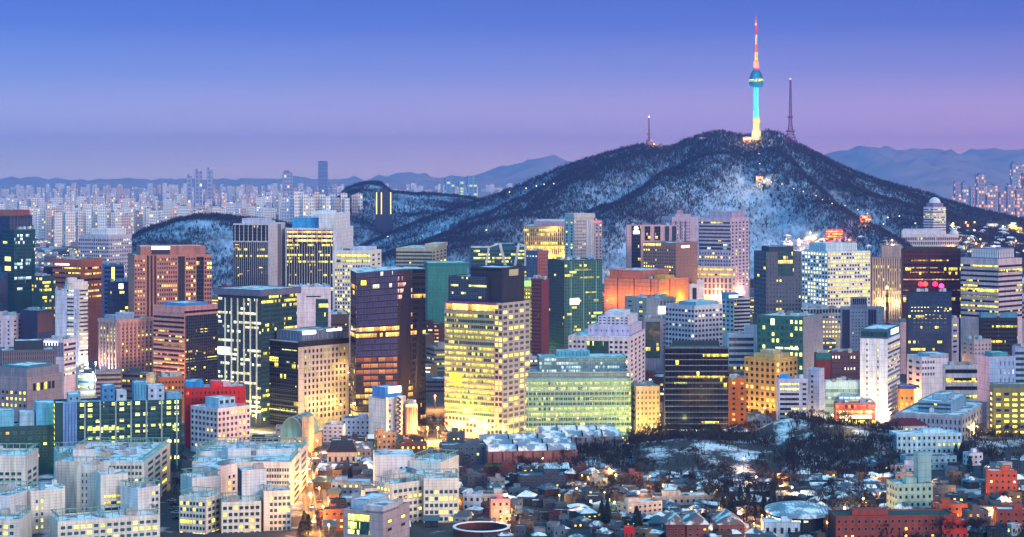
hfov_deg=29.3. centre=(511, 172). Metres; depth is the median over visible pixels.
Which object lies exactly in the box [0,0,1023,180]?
sky
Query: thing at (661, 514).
house
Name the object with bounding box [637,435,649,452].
bare tree
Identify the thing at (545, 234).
office block
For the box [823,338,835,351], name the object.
city block
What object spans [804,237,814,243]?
hill house
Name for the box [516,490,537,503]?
house
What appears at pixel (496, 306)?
window
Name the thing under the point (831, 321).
office building
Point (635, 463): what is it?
bare tree
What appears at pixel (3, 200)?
apartment slab
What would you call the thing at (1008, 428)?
bare tree
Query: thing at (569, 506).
house
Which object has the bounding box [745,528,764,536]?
house
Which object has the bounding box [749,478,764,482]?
house
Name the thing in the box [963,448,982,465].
white house
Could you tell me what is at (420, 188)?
apartment slab
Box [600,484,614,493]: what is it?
bare tree
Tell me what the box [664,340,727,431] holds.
glass block
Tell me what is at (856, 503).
bare tree
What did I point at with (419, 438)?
house
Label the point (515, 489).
house
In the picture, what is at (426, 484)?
apartment block
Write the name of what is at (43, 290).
office block
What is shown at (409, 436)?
house
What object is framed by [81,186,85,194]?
apartment slab
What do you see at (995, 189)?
skyscraper
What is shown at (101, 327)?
window
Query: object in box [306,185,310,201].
apartment slab
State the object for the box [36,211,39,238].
apartment slab
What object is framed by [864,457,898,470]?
villa
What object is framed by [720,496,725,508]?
conifer
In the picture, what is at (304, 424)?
vaulted arcade
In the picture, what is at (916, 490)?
apartment house
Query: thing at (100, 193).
apartment slab
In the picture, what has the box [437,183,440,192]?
apartment slab
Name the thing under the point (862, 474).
house
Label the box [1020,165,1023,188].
skyscraper
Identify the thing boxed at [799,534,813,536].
house
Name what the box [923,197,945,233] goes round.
domed tower
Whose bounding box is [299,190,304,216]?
apartment slab
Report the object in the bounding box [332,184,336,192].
apartment slab
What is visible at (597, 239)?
apartment tower
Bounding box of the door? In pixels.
[693,288,696,298]
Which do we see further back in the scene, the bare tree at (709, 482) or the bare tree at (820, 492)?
the bare tree at (709, 482)
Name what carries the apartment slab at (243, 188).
on the ground at (168, 525)
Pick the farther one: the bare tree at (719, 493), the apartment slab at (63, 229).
the apartment slab at (63, 229)
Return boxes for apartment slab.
[0,197,7,208]
[0,400,53,473]
[3,189,8,196]
[8,193,13,208]
[11,187,16,195]
[12,196,18,208]
[18,186,23,199]
[19,200,25,207]
[24,188,27,200]
[26,185,31,196]
[27,199,30,206]
[31,186,33,196]
[31,196,36,224]
[34,206,39,235]
[36,186,40,196]
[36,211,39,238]
[38,197,44,208]
[40,209,47,239]
[46,184,49,201]
[46,208,51,242]
[47,202,55,209]
[51,208,61,242]
[53,211,61,246]
[54,190,59,197]
[54,380,181,471]
[55,182,60,196]
[55,197,62,204]
[56,204,63,212]
[61,183,64,197]
[63,213,63,245]
[64,202,70,211]
[64,212,74,245]
[66,197,70,203]
[67,186,70,196]
[71,183,76,202]
[71,191,74,211]
[72,207,80,241]
[77,211,84,241]
[78,195,86,206]
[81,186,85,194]
[84,190,87,201]
[84,202,92,209]
[86,183,89,196]
[86,209,91,233]
[92,183,96,194]
[92,193,95,201]
[92,206,99,227]
[94,188,98,201]
[97,191,103,195]
[97,195,104,203]
[98,207,105,227]
[103,186,106,195]
[104,206,110,227]
[105,194,110,202]
[109,197,114,209]
[111,188,115,199]
[111,211,114,227]
[112,202,120,209]
[115,208,121,227]
[117,183,122,202]
[119,197,122,207]
[120,191,124,198]
[122,213,131,233]
[123,199,129,207]
[127,208,133,233]
[128,198,135,209]
[132,185,135,197]
[134,211,142,233]
[135,201,138,209]
[136,186,141,199]
[139,193,143,211]
[141,204,150,228]
[143,190,147,200]
[145,207,150,225]
[146,195,151,203]
[147,183,152,200]
[149,209,159,225]
[154,199,158,209]
[157,185,160,194]
[158,201,163,209]
[160,210,162,222]
[162,183,166,200]
[163,206,170,220]
[164,198,171,206]
[168,183,173,199]
[171,207,177,217]
[173,183,177,199]
[176,194,180,201]
[178,205,189,216]
[181,188,185,201]
[183,197,186,204]
[196,204,204,210]
[211,205,219,213]
[213,183,215,201]
[220,207,225,213]
[221,194,225,208]
[226,203,234,215]
[227,185,231,200]
[232,186,234,196]
[235,185,240,201]
[235,203,240,215]
[241,184,244,199]
[241,200,245,207]
[241,208,245,216]
[242,207,248,216]
[244,193,248,206]
[246,183,251,192]
[248,204,256,216]
[249,197,253,204]
[252,185,257,202]
[254,206,260,217]
[256,196,263,216]
[262,205,267,217]
[264,209,270,217]
[265,195,271,201]
[265,202,271,208]
[266,185,272,202]
[270,207,275,218]
[272,182,277,190]
[273,191,278,213]
[281,196,287,222]
[289,194,293,223]
[294,190,298,216]
[298,183,302,190]
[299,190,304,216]
[302,192,307,216]
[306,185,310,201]
[309,195,313,215]
[314,191,318,210]
[320,193,324,209]
[326,195,330,209]
[329,192,335,209]
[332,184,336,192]
[336,186,340,195]
[336,196,339,211]
[340,192,347,211]
[344,197,349,211]
[352,194,357,216]
[355,192,362,209]
[411,182,415,189]
[418,185,422,192]
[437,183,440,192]
[486,183,490,192]
[506,183,511,190]
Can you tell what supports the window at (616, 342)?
in the office block at (616, 331)
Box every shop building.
[156,371,183,420]
[834,399,875,426]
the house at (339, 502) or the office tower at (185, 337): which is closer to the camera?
the house at (339, 502)
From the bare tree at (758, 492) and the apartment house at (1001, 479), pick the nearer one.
the bare tree at (758, 492)
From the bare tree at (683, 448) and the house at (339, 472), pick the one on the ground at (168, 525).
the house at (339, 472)
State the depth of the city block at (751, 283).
2906.66 m
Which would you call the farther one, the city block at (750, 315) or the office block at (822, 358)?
the city block at (750, 315)
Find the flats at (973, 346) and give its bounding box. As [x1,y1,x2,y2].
[962,335,990,363]
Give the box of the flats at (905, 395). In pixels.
[894,384,916,414]
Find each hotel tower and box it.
[233,218,284,285]
[285,210,352,309]
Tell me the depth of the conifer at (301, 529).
912.81 m
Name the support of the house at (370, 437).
on the ground at (168, 525)
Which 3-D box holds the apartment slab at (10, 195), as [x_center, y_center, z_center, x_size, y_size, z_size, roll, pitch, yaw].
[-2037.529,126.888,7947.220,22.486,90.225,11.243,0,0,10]
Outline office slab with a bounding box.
[396,242,447,267]
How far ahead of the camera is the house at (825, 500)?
1019.11 m
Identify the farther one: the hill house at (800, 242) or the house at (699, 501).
the hill house at (800, 242)
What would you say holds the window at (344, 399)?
in the office block at (309, 369)
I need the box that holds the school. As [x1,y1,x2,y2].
[617,497,661,517]
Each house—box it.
[276,424,282,435]
[312,454,326,467]
[312,476,332,488]
[315,463,337,475]
[315,509,322,516]
[316,516,322,526]
[321,450,326,456]
[322,519,337,534]
[323,420,345,441]
[323,504,344,530]
[327,488,343,499]
[329,498,345,507]
[331,475,370,493]
[332,468,347,477]
[338,460,358,477]
[340,492,360,507]
[342,413,368,435]
[348,433,366,440]
[352,461,367,477]
[353,471,372,484]
[355,441,372,456]
[357,457,372,468]
[361,469,372,473]
[367,434,373,442]
[374,428,395,449]
[396,434,407,448]
[400,438,426,454]
[405,434,418,438]
[411,436,423,440]
[423,447,438,454]
[423,515,439,527]
[439,439,485,463]
[442,428,464,441]
[451,510,473,522]
[458,452,470,467]
[459,465,466,474]
[459,492,462,509]
[461,468,484,486]
[463,488,482,510]
[466,506,483,513]
[474,486,484,491]
[476,516,496,521]
[478,487,507,500]
[479,470,489,480]
[481,501,489,506]
[482,532,496,536]
[483,461,517,476]
[485,506,489,516]
[486,482,503,489]
[487,473,504,488]
[490,493,509,522]
[498,532,512,536]
[504,473,509,480]
[507,515,517,527]
[508,483,528,496]
[509,472,516,485]
[510,498,522,508]
[511,504,533,515]
[514,510,536,526]
[515,524,526,535]
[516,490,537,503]
[517,469,565,488]
[518,463,569,470]
[518,465,534,470]
[518,519,533,532]
[530,532,546,536]
[532,466,547,470]
[532,495,547,506]
[533,526,545,536]
[535,520,546,527]
[536,483,560,496]
[538,510,549,521]
[543,499,555,508]
[546,521,559,532]
[549,510,561,519]
[550,525,564,536]
[553,508,567,512]
[554,502,566,507]
[559,513,568,524]
[564,489,581,502]
[565,469,576,478]
[567,503,588,508]
[568,506,585,515]
[569,519,582,528]
[569,534,585,536]
[573,462,589,478]
[574,498,586,504]
[574,516,590,526]
[575,508,597,518]
[580,467,599,480]
[581,487,595,497]
[585,493,600,505]
[587,473,606,485]
[589,521,602,533]
[591,500,616,510]
[592,524,613,536]
[593,504,612,517]
[594,527,613,536]
[599,464,620,478]
[605,489,625,503]
[607,485,627,497]
[607,519,623,534]
[609,472,628,483]
[611,513,621,519]
[616,519,623,522]
[619,511,629,517]
[622,468,642,480]
[622,518,635,526]
[623,525,633,536]
[626,490,638,496]
[629,512,646,520]
[634,526,650,536]
[639,490,654,495]
[643,515,652,521]
[645,533,657,536]
[647,519,661,527]
[650,515,661,519]
[650,529,663,536]
[653,512,664,516]
[654,472,668,479]
[660,409,663,422]
[661,483,677,488]
[661,510,685,536]
[662,487,677,489]
[662,499,673,504]
[662,503,670,511]
[664,510,680,514]
[667,475,682,483]
[669,502,680,506]
[671,478,688,483]
[678,486,694,491]
[680,508,702,515]
[681,509,709,536]
[682,471,695,477]
[689,504,699,508]
[693,499,708,506]
[696,486,706,491]
[697,480,722,490]
[707,501,719,507]
[707,511,719,521]
[707,533,721,536]
[711,508,745,536]
[713,529,731,536]
[715,497,730,507]
[729,487,743,493]
[731,529,741,536]
[733,510,743,518]
[736,507,747,516]
[739,472,754,476]
[744,524,754,530]
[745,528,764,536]
[746,409,760,420]
[748,506,762,515]
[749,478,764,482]
[763,531,777,536]
[767,411,775,421]
[774,490,789,498]
[775,477,790,483]
[779,481,793,492]
[783,234,790,240]
[786,474,798,482]
[789,481,796,487]
[789,531,800,536]
[796,487,815,490]
[797,240,805,245]
[797,494,806,500]
[798,470,811,477]
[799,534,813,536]
[800,490,817,500]
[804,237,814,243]
[807,498,817,502]
[808,476,822,481]
[809,482,826,487]
[814,532,824,536]
[816,488,830,494]
[820,470,836,475]
[822,475,836,483]
[823,485,839,494]
[824,495,832,502]
[827,527,830,536]
[832,481,851,488]
[833,506,848,509]
[834,489,855,495]
[838,494,853,503]
[844,474,859,480]
[844,493,863,501]
[851,478,863,484]
[854,471,868,477]
[859,499,874,506]
[861,481,874,483]
[861,484,876,488]
[863,478,878,481]
[865,488,878,497]
[871,491,885,496]
[872,497,884,504]
[874,473,890,480]
[875,481,886,488]
[880,492,886,502]
[887,451,932,508]
[892,502,912,508]
[896,468,913,478]
[931,477,949,482]
[931,497,967,515]
[933,480,955,497]
[933,491,940,499]
[945,465,958,476]
[945,490,967,500]
[948,462,959,470]
[948,470,961,484]
[961,474,978,485]
[962,476,979,488]
[962,504,987,526]
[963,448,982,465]
[963,501,976,507]
[967,492,981,500]
[968,526,986,536]
[972,494,995,505]
[979,506,992,518]
[981,457,997,470]
[981,479,985,494]
[983,462,999,478]
[986,465,1016,495]
[986,523,1005,536]
[988,500,1001,508]
[989,492,999,498]
[994,503,1023,531]
[996,496,1011,505]
[997,461,1011,467]
[1002,454,1019,473]
[1004,490,1021,503]
[1006,522,1020,535]
[1017,474,1023,484]
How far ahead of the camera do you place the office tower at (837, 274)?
1888.28 m
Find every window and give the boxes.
[5,266,10,270]
[54,389,178,463]
[79,239,127,278]
[101,327,150,370]
[158,258,210,303]
[203,399,233,445]
[305,399,344,422]
[335,287,349,314]
[445,305,525,433]
[587,341,608,352]
[590,317,626,367]
[666,328,693,344]
[700,252,729,265]
[754,253,800,315]
[802,252,869,304]
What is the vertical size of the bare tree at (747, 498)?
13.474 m
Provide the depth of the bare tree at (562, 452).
1151.85 m
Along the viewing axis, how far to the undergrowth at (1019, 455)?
1203.48 m
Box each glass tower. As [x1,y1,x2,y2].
[350,267,425,425]
[548,256,601,352]
[901,246,960,361]
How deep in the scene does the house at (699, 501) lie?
1002.30 m
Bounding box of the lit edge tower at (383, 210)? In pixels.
[376,188,391,232]
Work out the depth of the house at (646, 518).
961.52 m
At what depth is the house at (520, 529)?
924.34 m
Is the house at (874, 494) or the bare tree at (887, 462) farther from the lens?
the bare tree at (887, 462)
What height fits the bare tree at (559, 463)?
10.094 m
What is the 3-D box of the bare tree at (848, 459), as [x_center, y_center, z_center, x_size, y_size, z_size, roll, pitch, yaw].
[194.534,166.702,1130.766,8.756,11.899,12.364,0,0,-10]
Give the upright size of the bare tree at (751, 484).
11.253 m
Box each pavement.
[182,433,1022,443]
[302,441,333,536]
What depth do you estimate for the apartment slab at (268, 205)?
6121.67 m
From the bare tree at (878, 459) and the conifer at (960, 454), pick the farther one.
the conifer at (960, 454)
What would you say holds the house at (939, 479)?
on the ground at (168, 525)
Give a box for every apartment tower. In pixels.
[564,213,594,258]
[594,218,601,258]
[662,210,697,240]
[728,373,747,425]
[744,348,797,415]
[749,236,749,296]
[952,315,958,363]
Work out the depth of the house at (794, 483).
1064.75 m
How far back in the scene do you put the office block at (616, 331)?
1396.74 m
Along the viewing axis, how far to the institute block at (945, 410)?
1240.55 m
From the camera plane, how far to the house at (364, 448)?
1179.47 m
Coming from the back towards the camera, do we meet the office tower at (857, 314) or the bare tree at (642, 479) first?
the office tower at (857, 314)
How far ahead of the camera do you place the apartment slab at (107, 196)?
7966.45 m
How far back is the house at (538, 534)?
916.99 m
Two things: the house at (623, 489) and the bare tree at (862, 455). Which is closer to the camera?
the house at (623, 489)
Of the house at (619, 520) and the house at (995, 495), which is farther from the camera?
the house at (995, 495)
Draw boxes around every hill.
[132,218,286,294]
[345,184,478,246]
[368,133,1023,283]
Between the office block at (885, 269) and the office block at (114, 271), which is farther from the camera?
the office block at (885, 269)
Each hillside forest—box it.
[132,212,291,291]
[338,180,478,243]
[355,128,1023,277]
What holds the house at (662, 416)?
on the ground at (168, 525)
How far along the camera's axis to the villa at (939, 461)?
1130.81 m
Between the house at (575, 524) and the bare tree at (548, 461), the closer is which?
the house at (575, 524)
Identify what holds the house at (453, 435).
on the ground at (168, 525)
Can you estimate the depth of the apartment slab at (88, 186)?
11842.94 m
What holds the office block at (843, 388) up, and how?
on the ground at (168, 525)
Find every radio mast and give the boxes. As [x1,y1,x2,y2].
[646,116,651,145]
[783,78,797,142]
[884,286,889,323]
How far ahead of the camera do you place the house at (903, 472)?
1071.32 m
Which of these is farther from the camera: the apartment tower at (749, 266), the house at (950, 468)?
the apartment tower at (749, 266)
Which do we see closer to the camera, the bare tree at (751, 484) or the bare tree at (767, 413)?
the bare tree at (751, 484)
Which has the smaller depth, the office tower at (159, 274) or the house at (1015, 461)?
the house at (1015, 461)
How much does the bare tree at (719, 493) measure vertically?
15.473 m
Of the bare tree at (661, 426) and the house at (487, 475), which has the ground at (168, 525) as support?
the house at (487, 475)
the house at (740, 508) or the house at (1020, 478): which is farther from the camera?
the house at (1020, 478)
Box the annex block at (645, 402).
[631,380,659,434]
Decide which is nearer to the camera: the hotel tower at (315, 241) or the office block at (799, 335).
the office block at (799, 335)
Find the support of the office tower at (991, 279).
on the ground at (168, 525)
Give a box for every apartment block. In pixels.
[0,443,64,536]
[45,437,169,536]
[179,437,307,533]
[361,448,458,522]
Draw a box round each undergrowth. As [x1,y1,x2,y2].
[563,436,640,484]
[632,425,775,445]
[646,432,793,493]
[701,469,906,529]
[784,410,903,475]
[866,522,1023,536]
[946,427,1023,461]
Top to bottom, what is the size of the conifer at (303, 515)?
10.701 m
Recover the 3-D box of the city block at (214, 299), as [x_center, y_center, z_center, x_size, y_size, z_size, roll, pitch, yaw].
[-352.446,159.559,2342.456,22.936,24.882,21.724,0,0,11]
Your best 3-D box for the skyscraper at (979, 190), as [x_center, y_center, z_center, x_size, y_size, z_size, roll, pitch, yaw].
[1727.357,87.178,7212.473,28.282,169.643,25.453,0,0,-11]
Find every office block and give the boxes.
[0,267,7,310]
[0,311,19,346]
[0,338,55,366]
[0,361,62,421]
[20,307,53,339]
[32,273,54,334]
[44,264,51,274]
[44,335,75,398]
[52,256,101,359]
[79,228,131,278]
[98,311,153,388]
[102,261,123,317]
[108,278,127,313]
[184,378,245,447]
[191,395,249,451]
[269,326,348,426]
[289,283,330,327]
[331,310,348,336]
[344,493,409,536]
[369,384,405,435]
[405,399,416,434]
[469,243,526,277]
[524,219,563,258]
[524,277,530,339]
[526,248,547,277]
[526,349,630,434]
[531,275,548,355]
[568,309,644,383]
[625,293,675,320]
[642,315,665,372]
[666,299,722,346]
[697,262,741,303]
[722,292,749,345]
[727,325,756,370]
[757,310,822,376]
[776,374,807,419]
[814,349,830,378]
[824,376,859,421]
[829,348,859,378]
[870,245,901,324]
[899,318,905,373]
[906,288,951,379]
[907,351,947,402]
[943,361,976,400]
[977,351,1015,429]
[979,312,1017,354]
[989,382,1023,437]
[1012,343,1023,381]
[1022,296,1023,342]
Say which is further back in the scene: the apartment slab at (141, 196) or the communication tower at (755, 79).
the apartment slab at (141, 196)
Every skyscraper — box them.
[187,174,191,208]
[195,169,201,203]
[207,167,212,205]
[283,171,292,195]
[318,161,327,195]
[444,178,453,196]
[458,181,464,197]
[467,176,476,197]
[953,181,960,202]
[961,181,967,204]
[969,187,974,206]
[975,173,984,208]
[985,185,991,194]
[985,195,996,211]
[991,184,998,211]
[998,192,1005,213]
[1005,183,1014,214]
[1010,162,1019,188]
[1015,187,1023,218]
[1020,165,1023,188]
[1021,173,1023,188]
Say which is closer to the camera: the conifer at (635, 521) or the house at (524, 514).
the conifer at (635, 521)
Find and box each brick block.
[828,507,955,536]
[942,513,967,536]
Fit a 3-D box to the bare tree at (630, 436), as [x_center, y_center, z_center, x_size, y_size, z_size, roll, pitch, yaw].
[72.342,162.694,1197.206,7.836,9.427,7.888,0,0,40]
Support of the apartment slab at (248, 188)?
on the ground at (168, 525)
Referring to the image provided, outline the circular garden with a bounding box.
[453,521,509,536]
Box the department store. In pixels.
[604,267,688,313]
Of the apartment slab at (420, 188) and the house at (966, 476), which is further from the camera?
the apartment slab at (420, 188)
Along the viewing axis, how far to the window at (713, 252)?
2244.57 m
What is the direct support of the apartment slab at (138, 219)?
on the ground at (168, 525)
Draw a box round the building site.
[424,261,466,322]
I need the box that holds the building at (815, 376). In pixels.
[806,367,823,417]
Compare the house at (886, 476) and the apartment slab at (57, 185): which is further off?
the apartment slab at (57, 185)
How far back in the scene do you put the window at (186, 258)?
1644.97 m
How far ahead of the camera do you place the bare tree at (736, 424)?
1203.00 m
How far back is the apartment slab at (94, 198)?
8268.44 m
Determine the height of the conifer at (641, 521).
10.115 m
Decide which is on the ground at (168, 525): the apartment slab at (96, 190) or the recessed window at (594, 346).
the apartment slab at (96, 190)
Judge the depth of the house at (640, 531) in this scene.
920.63 m
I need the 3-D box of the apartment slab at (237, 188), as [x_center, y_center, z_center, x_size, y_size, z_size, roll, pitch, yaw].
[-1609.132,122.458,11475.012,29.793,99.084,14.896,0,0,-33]
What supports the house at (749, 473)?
on the park ground at (673, 454)
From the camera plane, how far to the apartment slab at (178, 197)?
8156.92 m
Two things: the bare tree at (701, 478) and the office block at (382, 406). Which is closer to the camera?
the bare tree at (701, 478)
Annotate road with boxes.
[182,436,632,440]
[305,447,329,536]
[426,371,444,409]
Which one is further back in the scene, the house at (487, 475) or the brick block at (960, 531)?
the house at (487, 475)
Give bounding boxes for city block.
[36,239,50,244]
[44,254,55,262]
[59,250,69,256]
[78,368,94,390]
[95,366,120,395]
[122,367,155,394]
[212,295,217,303]
[349,370,350,397]
[425,319,444,341]
[425,333,434,344]
[426,342,444,370]
[426,363,436,375]
[426,373,444,393]
[530,353,536,367]
[645,370,663,401]
[728,366,743,376]
[750,279,753,287]
[750,295,753,312]
[750,308,751,323]
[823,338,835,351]
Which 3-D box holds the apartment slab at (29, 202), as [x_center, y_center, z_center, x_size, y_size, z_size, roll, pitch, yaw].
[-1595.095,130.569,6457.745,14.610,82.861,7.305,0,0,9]
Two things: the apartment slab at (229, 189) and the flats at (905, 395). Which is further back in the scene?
the apartment slab at (229, 189)
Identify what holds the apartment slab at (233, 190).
on the ground at (168, 525)
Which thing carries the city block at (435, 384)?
on the ground at (168, 525)
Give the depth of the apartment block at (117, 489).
955.20 m
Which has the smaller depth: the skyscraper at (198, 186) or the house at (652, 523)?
the house at (652, 523)
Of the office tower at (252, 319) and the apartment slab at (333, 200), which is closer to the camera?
the office tower at (252, 319)
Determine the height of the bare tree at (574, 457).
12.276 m
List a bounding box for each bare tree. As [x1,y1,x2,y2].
[168,476,179,493]
[170,462,179,478]
[171,477,179,494]
[425,412,438,431]
[429,419,441,428]
[487,464,502,472]
[517,458,528,465]
[528,456,546,465]
[542,458,553,468]
[554,461,566,470]
[555,456,567,462]
[557,480,571,498]
[559,446,575,459]
[567,452,581,465]
[571,452,590,464]
[586,442,601,461]
[588,461,600,469]
[590,483,606,493]
[594,446,608,462]
[595,433,605,443]
[595,479,606,499]
[597,450,609,460]
[599,441,611,451]
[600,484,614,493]
[607,437,616,449]
[608,488,622,503]
[610,456,621,467]
[612,452,624,461]
[613,475,624,486]
[619,438,630,449]
[619,444,631,453]
[625,432,634,444]
[629,457,643,470]
[629,462,642,468]
[634,464,646,475]
[635,476,649,485]
[636,424,652,438]
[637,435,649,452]
[641,437,652,446]
[648,417,662,436]
[654,481,668,492]
[657,423,668,439]
[657,437,666,446]
[660,472,673,482]
[664,420,679,438]
[675,422,688,433]
[679,446,687,459]
[686,447,698,457]
[688,470,698,480]
[691,443,703,459]
[693,458,709,475]
[696,472,714,488]
[698,472,719,494]
[703,486,719,501]
[707,476,724,495]
[710,486,729,506]
[714,462,733,478]
[714,464,735,492]
[720,479,735,496]
[722,471,738,493]
[723,465,737,481]
[726,490,748,506]
[729,421,743,434]
[730,425,743,439]
[736,472,758,488]
[738,473,755,485]
[739,500,758,520]
[741,494,759,517]
[742,420,754,433]
[747,480,762,490]
[750,457,767,475]
[751,453,763,469]
[751,489,763,502]
[756,485,775,495]
[762,436,773,446]
[763,409,771,423]
[768,479,782,496]
[772,493,789,502]
[777,466,789,483]
[779,444,795,461]
[780,492,803,500]
[788,438,803,451]
[793,438,808,448]
[798,446,813,459]
[809,488,827,502]
[810,416,824,431]
[810,452,818,463]
[817,409,827,423]
[819,492,843,509]
[820,431,831,448]
[822,449,842,465]
[823,477,836,491]
[824,478,841,495]
[830,451,844,462]
[832,461,846,475]
[837,410,850,428]
[839,432,853,451]
[839,491,860,508]
[842,452,854,462]
[845,443,856,458]
[845,479,872,506]
[854,457,873,470]
[856,452,869,467]
[859,434,871,450]
[860,441,874,456]
[866,434,877,443]
[867,426,883,436]
[868,443,883,454]
[869,455,884,473]
[874,436,885,449]
[877,520,888,536]
[878,409,892,423]
[878,459,892,468]
[883,456,900,467]
[884,452,896,471]
[885,419,899,429]
[885,434,894,447]
[885,437,892,451]
[932,513,950,533]
[946,519,962,536]
[963,516,982,536]
[964,517,982,531]
[969,513,990,536]
[969,517,991,536]
[973,422,984,433]
[978,432,989,446]
[992,423,1002,436]
[1003,426,1015,438]
[1006,421,1020,437]
[1015,524,1023,536]
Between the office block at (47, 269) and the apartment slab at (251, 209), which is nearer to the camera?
the office block at (47, 269)
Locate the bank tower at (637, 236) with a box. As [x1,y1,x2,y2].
[626,223,676,267]
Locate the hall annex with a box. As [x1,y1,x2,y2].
[761,516,799,536]
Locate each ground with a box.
[32,201,1023,536]
[625,418,1023,479]
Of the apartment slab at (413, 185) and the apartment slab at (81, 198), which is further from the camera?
the apartment slab at (413, 185)
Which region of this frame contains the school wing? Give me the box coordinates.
[651,490,713,504]
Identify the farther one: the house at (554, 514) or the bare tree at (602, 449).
the bare tree at (602, 449)
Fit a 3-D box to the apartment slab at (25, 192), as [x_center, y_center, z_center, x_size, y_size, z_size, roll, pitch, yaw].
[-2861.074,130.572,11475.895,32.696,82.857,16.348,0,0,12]
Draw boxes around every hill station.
[742,137,760,142]
[825,230,842,241]
[859,215,869,223]
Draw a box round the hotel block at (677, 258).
[643,240,697,283]
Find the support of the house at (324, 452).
on the ground at (168, 525)
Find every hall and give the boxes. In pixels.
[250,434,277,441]
[476,432,577,463]
[534,424,621,450]
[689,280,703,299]
[736,495,768,506]
[765,501,831,534]
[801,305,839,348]
[901,229,958,245]
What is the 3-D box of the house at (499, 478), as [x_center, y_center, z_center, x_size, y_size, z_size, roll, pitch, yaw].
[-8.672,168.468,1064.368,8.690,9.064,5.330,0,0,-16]
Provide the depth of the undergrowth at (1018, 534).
910.90 m
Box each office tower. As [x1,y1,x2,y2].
[0,209,31,266]
[1,226,34,312]
[55,277,87,388]
[128,244,211,316]
[153,300,217,382]
[214,285,300,426]
[335,246,380,366]
[444,265,529,438]
[699,211,748,296]
[754,245,800,324]
[802,242,869,307]
[840,297,883,350]
[860,324,899,424]
[961,247,1021,361]
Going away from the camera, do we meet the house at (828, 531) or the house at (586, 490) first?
the house at (828, 531)
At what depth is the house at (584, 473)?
1090.08 m
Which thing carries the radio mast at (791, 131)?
on the hill at (797, 229)
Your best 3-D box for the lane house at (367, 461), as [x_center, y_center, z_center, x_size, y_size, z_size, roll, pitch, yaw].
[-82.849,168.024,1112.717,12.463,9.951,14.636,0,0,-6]
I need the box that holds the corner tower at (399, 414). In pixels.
[397,395,401,434]
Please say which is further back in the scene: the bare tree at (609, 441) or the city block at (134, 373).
the city block at (134, 373)
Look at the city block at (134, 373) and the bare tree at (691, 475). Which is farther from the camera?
the city block at (134, 373)
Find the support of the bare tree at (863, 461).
on the park ground at (673, 454)
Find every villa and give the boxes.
[327,441,357,464]
[331,435,353,440]
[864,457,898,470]
[885,418,928,429]
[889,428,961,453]
[889,460,913,472]
[900,451,956,469]
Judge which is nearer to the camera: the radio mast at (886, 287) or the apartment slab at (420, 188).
the radio mast at (886, 287)
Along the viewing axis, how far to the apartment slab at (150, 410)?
1116.84 m
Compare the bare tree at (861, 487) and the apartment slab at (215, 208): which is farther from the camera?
the apartment slab at (215, 208)
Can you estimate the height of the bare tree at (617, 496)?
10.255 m
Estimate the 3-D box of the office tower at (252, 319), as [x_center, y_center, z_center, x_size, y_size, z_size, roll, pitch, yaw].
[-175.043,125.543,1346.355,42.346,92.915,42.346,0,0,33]
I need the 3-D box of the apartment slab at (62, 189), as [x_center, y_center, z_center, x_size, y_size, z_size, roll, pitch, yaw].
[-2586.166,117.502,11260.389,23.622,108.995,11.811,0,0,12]
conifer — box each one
[296,521,305,536]
[300,510,305,530]
[304,514,311,532]
[595,500,605,522]
[603,506,612,523]
[604,500,610,518]
[630,506,641,527]
[637,512,644,526]
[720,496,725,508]
[728,491,736,506]
[730,501,738,515]
[735,484,743,506]
[744,487,752,505]
[752,503,758,518]
[758,493,767,517]
[952,444,957,455]
[957,448,962,460]
[959,444,966,455]
[965,456,973,473]
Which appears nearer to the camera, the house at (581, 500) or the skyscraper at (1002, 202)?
the house at (581, 500)
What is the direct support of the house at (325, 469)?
on the ground at (168, 525)
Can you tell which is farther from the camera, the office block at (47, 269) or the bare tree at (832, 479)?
the office block at (47, 269)
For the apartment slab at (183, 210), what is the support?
on the ground at (168, 525)
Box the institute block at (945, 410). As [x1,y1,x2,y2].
[896,390,986,439]
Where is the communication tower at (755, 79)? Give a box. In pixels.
[749,16,762,136]
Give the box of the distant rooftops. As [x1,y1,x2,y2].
[32,201,235,268]
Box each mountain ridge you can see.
[0,176,369,200]
[344,155,578,197]
[823,145,1023,200]
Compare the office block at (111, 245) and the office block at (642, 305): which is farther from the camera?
the office block at (111, 245)
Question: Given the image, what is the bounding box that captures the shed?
[748,414,771,429]
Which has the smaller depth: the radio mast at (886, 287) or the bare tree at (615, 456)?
the bare tree at (615, 456)
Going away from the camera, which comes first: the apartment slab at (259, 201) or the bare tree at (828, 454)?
the bare tree at (828, 454)
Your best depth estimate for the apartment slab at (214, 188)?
11518.84 m
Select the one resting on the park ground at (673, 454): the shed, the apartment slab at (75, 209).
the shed
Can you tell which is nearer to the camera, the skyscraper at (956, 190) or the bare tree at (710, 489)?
the bare tree at (710, 489)
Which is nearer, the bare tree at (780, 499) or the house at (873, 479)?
the bare tree at (780, 499)
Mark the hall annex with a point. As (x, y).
(784, 526)
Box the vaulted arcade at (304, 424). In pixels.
[280,412,321,452]
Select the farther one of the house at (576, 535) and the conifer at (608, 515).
the conifer at (608, 515)

